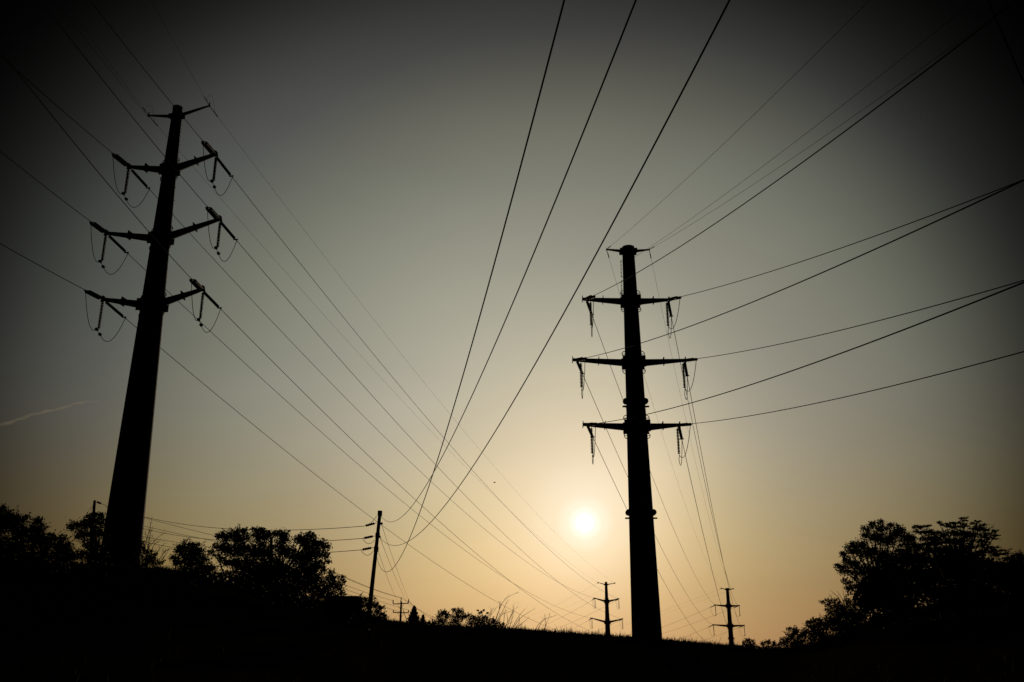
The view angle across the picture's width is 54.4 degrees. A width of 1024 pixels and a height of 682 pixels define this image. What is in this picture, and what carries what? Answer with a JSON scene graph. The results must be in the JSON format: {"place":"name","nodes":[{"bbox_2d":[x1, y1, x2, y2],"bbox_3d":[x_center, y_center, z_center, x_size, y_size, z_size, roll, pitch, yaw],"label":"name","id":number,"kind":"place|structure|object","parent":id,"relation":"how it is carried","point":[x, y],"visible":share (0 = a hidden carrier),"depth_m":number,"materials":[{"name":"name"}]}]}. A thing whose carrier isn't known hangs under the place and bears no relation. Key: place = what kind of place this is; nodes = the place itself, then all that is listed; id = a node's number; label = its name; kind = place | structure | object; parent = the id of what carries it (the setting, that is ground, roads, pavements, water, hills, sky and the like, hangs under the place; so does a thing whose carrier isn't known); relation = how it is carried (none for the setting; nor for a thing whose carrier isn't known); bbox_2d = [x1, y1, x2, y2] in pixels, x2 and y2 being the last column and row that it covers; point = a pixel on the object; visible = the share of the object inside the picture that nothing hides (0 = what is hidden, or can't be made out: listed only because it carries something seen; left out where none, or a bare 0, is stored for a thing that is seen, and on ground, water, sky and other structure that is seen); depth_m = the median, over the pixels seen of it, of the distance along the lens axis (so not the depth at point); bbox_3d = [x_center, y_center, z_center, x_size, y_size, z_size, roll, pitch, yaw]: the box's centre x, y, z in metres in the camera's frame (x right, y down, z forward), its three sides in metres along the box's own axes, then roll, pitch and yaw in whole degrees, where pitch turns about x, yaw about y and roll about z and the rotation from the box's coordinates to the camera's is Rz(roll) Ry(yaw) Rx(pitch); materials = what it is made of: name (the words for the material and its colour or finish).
{"place":"outdoors","nodes":[
{"label":"outdoors","id":0,"kind":"place"},
{"bbox_2d":[406,605,420,623],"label":"conifer","id":1,"kind":"object","parent":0,"point":[413,616],"visible":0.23,"depth_m":105.63,"materials":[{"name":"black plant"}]},
{"bbox_2d":[420,614,425,622],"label":"sapling","id":2,"kind":"object","parent":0,"point":[423,619],"visible":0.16,"depth_m":103.83,"materials":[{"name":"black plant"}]},
{"bbox_2d":[0,567,1023,681],"bbox_3d":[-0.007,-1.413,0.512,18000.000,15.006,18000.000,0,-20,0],"label":"ground","id":3,"kind":"structure","parent":0,"point":[102,636],"depth_m":40.09,"materials":[{"name":"soil"}]},
{"bbox_2d":[0,503,41,578],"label":"broadleaf tree","id":4,"kind":"object","parent":3,"relation":"on","point":[13,553],"visible":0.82,"depth_m":58.22,"materials":[{"name":"black plant"}]},
{"bbox_2d":[21,516,60,573],"bbox_3d":[-28.849,12.670,60.834,2.713,4.146,2.872,0,-20,0],"label":"broadleaf tree","id":5,"kind":"object","parent":3,"relation":"on","point":[43,558],"visible":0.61,"depth_m":60.68,"materials":[{"name":"green plant"}]},
{"bbox_2d":[46,529,89,574],"bbox_3d":[-28.559,13.476,62.907,3.015,3.286,3.597,0,-20,0],"label":"broadleaf tree","id":6,"kind":"object","parent":3,"relation":"on","point":[66,556],"visible":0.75,"depth_m":63.13,"materials":[{"name":"green plant"}]},
{"bbox_2d":[63,511,122,569],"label":"broadleaf tree","id":7,"kind":"object","parent":3,"relation":"on","point":[94,556],"visible":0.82,"depth_m":67.63,"materials":[{"name":"green plant"}]},
{"bbox_2d":[91,500,100,528],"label":"utility pole","id":8,"kind":"object","parent":3,"relation":"on","point":[94,505],"visible":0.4,"depth_m":84.98,"materials":[{"name":"brown wood"}]},
{"bbox_2d":[130,537,165,570],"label":"leafy shrub","id":9,"kind":"object","parent":3,"relation":"on","point":[150,558],"visible":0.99,"depth_m":67.53,"materials":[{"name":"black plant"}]},
{"bbox_2d":[136,515,168,561],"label":"bare shrub","id":10,"kind":"object","parent":3,"relation":"on","point":[148,543],"visible":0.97,"depth_m":68.39,"materials":[{"name":"brown plant"}]},
{"bbox_2d":[84,96,237,566],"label":"transmission pole","id":11,"kind":"object","parent":3,"relation":"on","point":[126,507],"visible":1,"depth_m":78.68,"materials":[{"name":"metal"}]},
{"bbox_2d":[0,243,84,289],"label":"conductor","id":12,"kind":"object","parent":11,"relation":"attached to","point":[40,266],"visible":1,"depth_m":71.37,"materials":[{"name":"metal"}]},
{"bbox_2d":[0,151,89,220],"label":"conductor","id":13,"kind":"object","parent":11,"relation":"attached to","point":[42,184],"visible":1,"depth_m":72.05,"materials":[{"name":"metal"}]},
{"bbox_2d":[0,55,111,152],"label":"conductor","id":14,"kind":"object","parent":11,"relation":"attached to","point":[56,105],"visible":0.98,"depth_m":72.70,"materials":[{"name":"metal"}]},
{"bbox_2d":[0,50,190,277],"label":"conductor","id":15,"kind":"object","parent":11,"relation":"attached to","point":[84,155],"visible":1,"depth_m":52.66,"materials":[{"name":"metal"}]},
{"bbox_2d":[56,2,148,117],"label":"ground wire","id":16,"kind":"object","parent":11,"relation":"attached to","point":[98,55],"visible":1,"depth_m":76.42,"materials":[{"name":"metal"}]},
{"bbox_2d":[65,2,140,104],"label":"ground wire","id":17,"kind":"object","parent":11,"relation":"attached to","point":[102,53],"visible":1,"depth_m":77.10,"materials":[{"name":"metal"}]},
{"bbox_2d":[40,0,206,205],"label":"conductor","id":18,"kind":"object","parent":11,"relation":"attached to","point":[115,95],"visible":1,"depth_m":58.43,"materials":[{"name":"metal"}]},
{"bbox_2d":[90,0,202,140],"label":"conductor","id":19,"kind":"object","parent":11,"relation":"attached to","point":[142,67],"visible":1,"depth_m":66.97,"materials":[{"name":"metal"}]},
{"bbox_2d":[126,319,547,626],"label":"conductor","id":20,"kind":"object","parent":11,"relation":"attached to","point":[310,470],"visible":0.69,"depth_m":114.62,"materials":[{"name":"metal"}]},
{"bbox_2d":[129,255,588,617],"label":"conductor","id":21,"kind":"object","parent":11,"relation":"attached to","point":[326,436],"visible":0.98,"depth_m":120.80,"materials":[{"name":"metal"}]},
{"bbox_2d":[150,190,592,597],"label":"conductor","id":22,"kind":"object","parent":11,"relation":"attached to","point":[328,380],"visible":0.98,"depth_m":117.59,"materials":[{"name":"metal"}]},
{"bbox_2d":[161,130,591,578],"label":"ground wire","id":23,"kind":"object","parent":11,"relation":"attached to","point":[333,325],"visible":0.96,"depth_m":118.95,"materials":[{"name":"metal"}]},
{"bbox_2d":[222,310,586,629],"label":"conductor","id":24,"kind":"object","parent":11,"relation":"attached to","point":[367,454],"visible":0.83,"depth_m":107.96,"materials":[{"name":"metal"}]},
{"bbox_2d":[220,120,594,568],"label":"ground wire","id":25,"kind":"object","parent":11,"relation":"attached to","point":[363,306],"visible":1,"depth_m":114.48,"materials":[{"name":"metal"}]},
{"bbox_2d":[233,178,615,597],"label":"conductor","id":26,"kind":"object","parent":11,"relation":"attached to","point":[388,372],"visible":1,"depth_m":119.12,"materials":[{"name":"metal"}]},
{"bbox_2d":[238,242,617,617],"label":"conductor","id":27,"kind":"object","parent":11,"relation":"attached to","point":[383,408],"visible":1,"depth_m":112.22,"materials":[{"name":"metal"}]},
{"bbox_2d":[168,537,219,580],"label":"broadleaf tree","id":28,"kind":"object","parent":3,"relation":"on","point":[189,558],"visible":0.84,"depth_m":65.21,"materials":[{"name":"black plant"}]},
{"bbox_2d":[207,523,332,607],"bbox_3d":[-14.907,13.847,61.049,7.717,5.197,3.140,6,-21,-16],"label":"broadleaf tree","id":29,"kind":"object","parent":3,"relation":"on","point":[274,573],"visible":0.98,"depth_m":60.90,"materials":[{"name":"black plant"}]},
{"bbox_2d":[299,567,346,603],"bbox_3d":[-11.091,14.852,58.406,2.890,3.236,2.105,0,-20,0],"label":"broadleaf tree","id":30,"kind":"object","parent":3,"relation":"on","point":[317,591],"visible":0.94,"depth_m":58.38,"materials":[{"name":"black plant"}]},
{"bbox_2d":[323,596,361,629],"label":"shed","id":31,"kind":"structure","parent":3,"relation":"on","point":[336,608],"depth_m":54.93,"materials":[{"name":"black"}]},
{"bbox_2d":[337,601,351,624],"bbox_3d":[-9.238,14.985,54.871,0.760,1.245,0.050,0,-20,0],"label":"door","id":32,"kind":"structure","parent":31,"relation":"in","point":[344,607],"depth_m":54.88,"materials":[{"name":"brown wood"}]},
{"bbox_2d":[343,592,388,645],"bbox_3d":[-7.473,13.602,47.731,2.160,2.560,6.476,6,-21,-17],"label":"broadleaf tree","id":33,"kind":"object","parent":3,"relation":"on","point":[358,619],"visible":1,"depth_m":45.70,"materials":[{"name":"green plant"}]},
{"bbox_2d":[361,510,382,619],"bbox_3d":[-7.060,11.058,48.923,1.337,5.350,0.478,-12,-23,30],"label":"utility pole","id":34,"kind":"object","parent":3,"relation":"on","point":[376,549],"visible":0.99,"depth_m":49.00,"materials":[{"name":"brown wood"}]},
{"bbox_2d":[103,504,362,529],"bbox_3d":[-21.135,11.547,67.220,0.032,7.621,43.444,15,-25,-36],"label":"power line","id":35,"kind":"object","parent":34,"relation":"hanging from","point":[247,529],"visible":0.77,"depth_m":60.82,"materials":[{"name":"metal"}]},
{"bbox_2d":[105,517,361,541],"bbox_3d":[-21.172,12.284,66.941,0.032,7.275,43.429,15,-25,-36],"label":"power line","id":36,"kind":"object","parent":34,"relation":"hanging from","point":[246,541],"visible":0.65,"depth_m":60.31,"materials":[{"name":"metal"}]},
{"bbox_2d":[142,541,356,554],"bbox_3d":[-21.166,13.059,66.667,0.032,6.774,43.385,15,-25,-36],"label":"power line","id":37,"kind":"object","parent":34,"relation":"hanging from","point":[275,554],"visible":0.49,"depth_m":54.41,"materials":[{"name":"metal"}]},
{"bbox_2d":[376,0,564,571],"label":"power line","id":38,"kind":"object","parent":34,"relation":"attached to","point":[560,14],"visible":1,"depth_m":10.63,"materials":[{"name":"metal"}]},
{"bbox_2d":[381,0,636,521],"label":"power line","id":39,"kind":"object","parent":34,"relation":"attached to","point":[547,218],"visible":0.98,"depth_m":10.98,"materials":[{"name":"metal"}]},
{"bbox_2d":[381,0,730,545],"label":"power line","id":40,"kind":"object","parent":34,"relation":"attached to","point":[703,50],"visible":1,"depth_m":10.32,"materials":[{"name":"metal"}]},
{"bbox_2d":[393,597,408,621],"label":"utility pole","id":41,"kind":"object","parent":3,"relation":"on","point":[401,612],"visible":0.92,"depth_m":144.31,"materials":[{"name":"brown wood"}]},
{"bbox_2d":[432,608,450,624],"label":"broadleaf bush","id":42,"kind":"object","parent":3,"relation":"on","point":[440,619],"visible":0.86,"depth_m":80.94,"materials":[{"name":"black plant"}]},
{"bbox_2d":[445,607,465,625],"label":"broadleaf bush","id":43,"kind":"object","parent":3,"relation":"on","point":[458,616],"visible":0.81,"depth_m":80.70,"materials":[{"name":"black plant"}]},
{"bbox_2d":[476,609,488,618],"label":"leafy sprig","id":44,"kind":"object","parent":3,"relation":"on","point":[482,611],"visible":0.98,"depth_m":76.79,"materials":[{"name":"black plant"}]},
{"bbox_2d":[462,613,504,627],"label":"broadleaf bush","id":45,"kind":"object","parent":3,"relation":"on","point":[478,619],"visible":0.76,"depth_m":76.89,"materials":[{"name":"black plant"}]},
{"bbox_2d":[494,593,515,621],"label":"dead weed","id":46,"kind":"object","parent":3,"relation":"on","point":[502,611],"visible":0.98,"depth_m":75.57,"materials":[{"name":"brown plant"}]},
{"bbox_2d":[503,603,517,626],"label":"dead weed","id":47,"kind":"object","parent":3,"relation":"on","point":[510,616],"visible":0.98,"depth_m":74.34,"materials":[{"name":"brown plant"}]},
{"bbox_2d":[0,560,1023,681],"bbox_3d":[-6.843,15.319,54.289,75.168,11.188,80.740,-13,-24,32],"label":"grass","id":48,"kind":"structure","parent":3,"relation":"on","point":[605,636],"depth_m":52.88,"materials":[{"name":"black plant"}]},
{"bbox_2d":[513,607,535,627],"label":"dead weed","id":49,"kind":"object","parent":3,"relation":"on","point":[519,619],"visible":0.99,"depth_m":73.92,"materials":[{"name":"brown plant"}]},
{"bbox_2d":[589,582,622,635],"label":"transmission pole","id":50,"kind":"object","parent":3,"relation":"on","point":[607,621],"visible":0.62,"depth_m":317.28,"materials":[{"name":"metal"}]},
{"bbox_2d":[572,245,697,638],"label":"transmission pole","id":51,"kind":"object","parent":3,"relation":"on","point":[634,362],"visible":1,"depth_m":85.04,"materials":[{"name":"metal"}]},
{"bbox_2d":[583,375,712,624],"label":"conductor","id":52,"kind":"object","parent":51,"relation":"hanging from","point":[627,476],"visible":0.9,"depth_m":109.17,"materials":[{"name":"metal"}]},
{"bbox_2d":[594,440,705,641],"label":"conductor","id":53,"kind":"object","parent":51,"relation":"hanging from","point":[626,508],"visible":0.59,"depth_m":104.19,"materials":[{"name":"metal"}]},
{"bbox_2d":[592,316,713,603],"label":"conductor","id":54,"kind":"object","parent":51,"relation":"attached to","point":[650,472],"visible":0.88,"depth_m":110.03,"materials":[{"name":"metal"}]},
{"bbox_2d":[609,259,698,541],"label":"ground wire","id":55,"kind":"object","parent":51,"relation":"attached to","point":[654,409],"visible":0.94,"depth_m":138.32,"materials":[{"name":"metal"}]},
{"bbox_2d":[651,260,719,556],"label":"ground wire","id":56,"kind":"object","parent":51,"relation":"attached to","point":[678,386],"visible":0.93,"depth_m":115.13,"materials":[{"name":"metal"}]},
{"bbox_2d":[672,321,733,597],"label":"conductor","id":57,"kind":"object","parent":51,"relation":"attached to","point":[697,446],"visible":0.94,"depth_m":121.48,"materials":[{"name":"metal"}]},
{"bbox_2d":[682,441,732,641],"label":"conductor","id":58,"kind":"object","parent":51,"relation":"hanging from","point":[702,530],"visible":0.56,"depth_m":109.57,"materials":[{"name":"metal"}]},
{"bbox_2d":[688,382,741,627],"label":"conductor","id":59,"kind":"object","parent":51,"relation":"hanging from","point":[708,489],"visible":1,"depth_m":114.48,"materials":[{"name":"metal"}]},
{"bbox_2d":[612,0,869,244],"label":"ground wire","id":60,"kind":"object","parent":51,"relation":"attached to","point":[765,103],"visible":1,"depth_m":53.69,"materials":[{"name":"metal"}]},
{"bbox_2d":[586,179,1023,357],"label":"conductor","id":61,"kind":"object","parent":51,"relation":"attached to","point":[844,262],"visible":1,"depth_m":39.26,"materials":[{"name":"metal"}]},
{"bbox_2d":[635,0,974,256],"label":"ground wire","id":62,"kind":"object","parent":51,"relation":"attached to","point":[826,117],"visible":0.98,"depth_m":51.74,"materials":[{"name":"metal"}]},
{"bbox_2d":[594,0,1018,295],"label":"conductor","id":63,"kind":"object","parent":51,"relation":"attached to","point":[987,23],"visible":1,"depth_m":38.14,"materials":[{"name":"metal"}]},
{"bbox_2d":[595,282,1023,423],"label":"conductor","id":64,"kind":"object","parent":51,"relation":"attached to","point":[849,349],"visible":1,"depth_m":37.82,"materials":[{"name":"metal"}]},
{"bbox_2d":[654,0,1015,246],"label":"ground wire","id":65,"kind":"object","parent":51,"relation":"attached to","point":[857,113],"visible":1,"depth_m":52.53,"materials":[{"name":"metal"}]},
{"bbox_2d":[681,180,1020,296],"bbox_3d":[22.873,-9.121,41.123,0.052,21.274,90.866,3,-20,-10],"label":"conductor","id":66,"kind":"object","parent":51,"relation":"attached to","point":[870,237],"visible":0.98,"depth_m":55.02,"materials":[{"name":"metal"}]},
{"bbox_2d":[691,351,1023,423],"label":"conductor","id":67,"kind":"object","parent":51,"relation":"attached to","point":[877,389],"visible":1,"depth_m":51.23,"materials":[{"name":"metal"}]},
{"bbox_2d":[697,280,1023,358],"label":"conductor","id":68,"kind":"object","parent":51,"relation":"attached to","point":[881,319],"visible":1,"depth_m":53.58,"materials":[{"name":"metal"}]},
{"bbox_2d":[708,588,745,645],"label":"transmission pole","id":69,"kind":"object","parent":3,"relation":"on","point":[729,625],"visible":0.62,"depth_m":300.83,"materials":[{"name":"metal"}]},
{"bbox_2d":[742,638,759,647],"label":"broadleaf bush","id":70,"kind":"object","parent":3,"relation":"on","point":[751,643],"visible":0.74,"depth_m":85.63,"materials":[{"name":"green plant"}]},
{"bbox_2d":[759,639,782,648],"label":"broadleaf bush","id":71,"kind":"object","parent":3,"relation":"on","point":[767,642],"visible":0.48,"depth_m":81.96,"materials":[{"name":"green plant"}]},
{"bbox_2d":[777,625,806,648],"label":"broadleaf bush","id":72,"kind":"object","parent":3,"relation":"on","point":[792,637],"visible":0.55,"depth_m":75.67,"materials":[{"name":"green plant"}]},
{"bbox_2d":[793,613,851,650],"bbox_3d":[20.322,18.950,64.528,4.071,2.508,2.278,-6,-21,16],"label":"broadleaf bush","id":73,"kind":"object","parent":3,"relation":"on","point":[820,636],"visible":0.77,"depth_m":64.42,"materials":[{"name":"green plant"}]},
{"bbox_2d":[830,589,847,606],"bbox_3d":[19.187,15.054,58.404,0.526,1.116,1.132,-17,-25,38],"label":"bare shrub","id":74,"kind":"object","parent":3,"relation":"on","point":[842,599],"visible":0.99,"depth_m":58.31,"materials":[{"name":"brown plant"}]},
{"bbox_2d":[818,594,860,638],"bbox_3d":[19.530,16.403,58.881,2.689,2.774,1.924,0,-20,0],"label":"broadleaf tree","id":75,"kind":"object","parent":3,"relation":"on","point":[837,605],"visible":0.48,"depth_m":58.97,"materials":[{"name":"green plant"}]},
{"bbox_2d":[832,518,931,633],"bbox_3d":[19.909,12.550,53.283,4.763,6.243,3.330,0,-20,0],"label":"broadleaf tree","id":76,"kind":"object","parent":3,"relation":"on","point":[881,577],"visible":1,"depth_m":53.24,"materials":[{"name":"black plant"}]},
{"bbox_2d":[824,545,1023,635],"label":"understorey hedge","id":77,"kind":"object","parent":3,"relation":"on","point":[1005,602],"visible":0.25,"depth_m":55.26,"materials":[{"name":"black plant"}]},
{"bbox_2d":[902,517,1013,619],"bbox_3d":[23.983,12.325,53.760,6.115,5.651,3.721,-12,-23,29],"label":"layered tree","id":78,"kind":"object","parent":3,"relation":"on","point":[963,565],"visible":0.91,"depth_m":53.57,"materials":[{"name":"black plant"}]},
{"bbox_2d":[981,549,1023,616],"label":"broadleaf tree","id":79,"kind":"object","parent":3,"relation":"on","point":[1012,580],"visible":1,"depth_m":48.85,"materials":[{"name":"green plant"}]},
{"bbox_2d":[0,0,1023,646],"label":"sky","id":80,"kind":"structure","parent":0,"point":[394,133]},
{"bbox_2d":[987,0,1023,84],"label":"power line","id":81,"kind":"object","parent":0,"point":[1005,41],"visible":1,"depth_m":29.08,"materials":[{"name":"black metal"}]}
]}

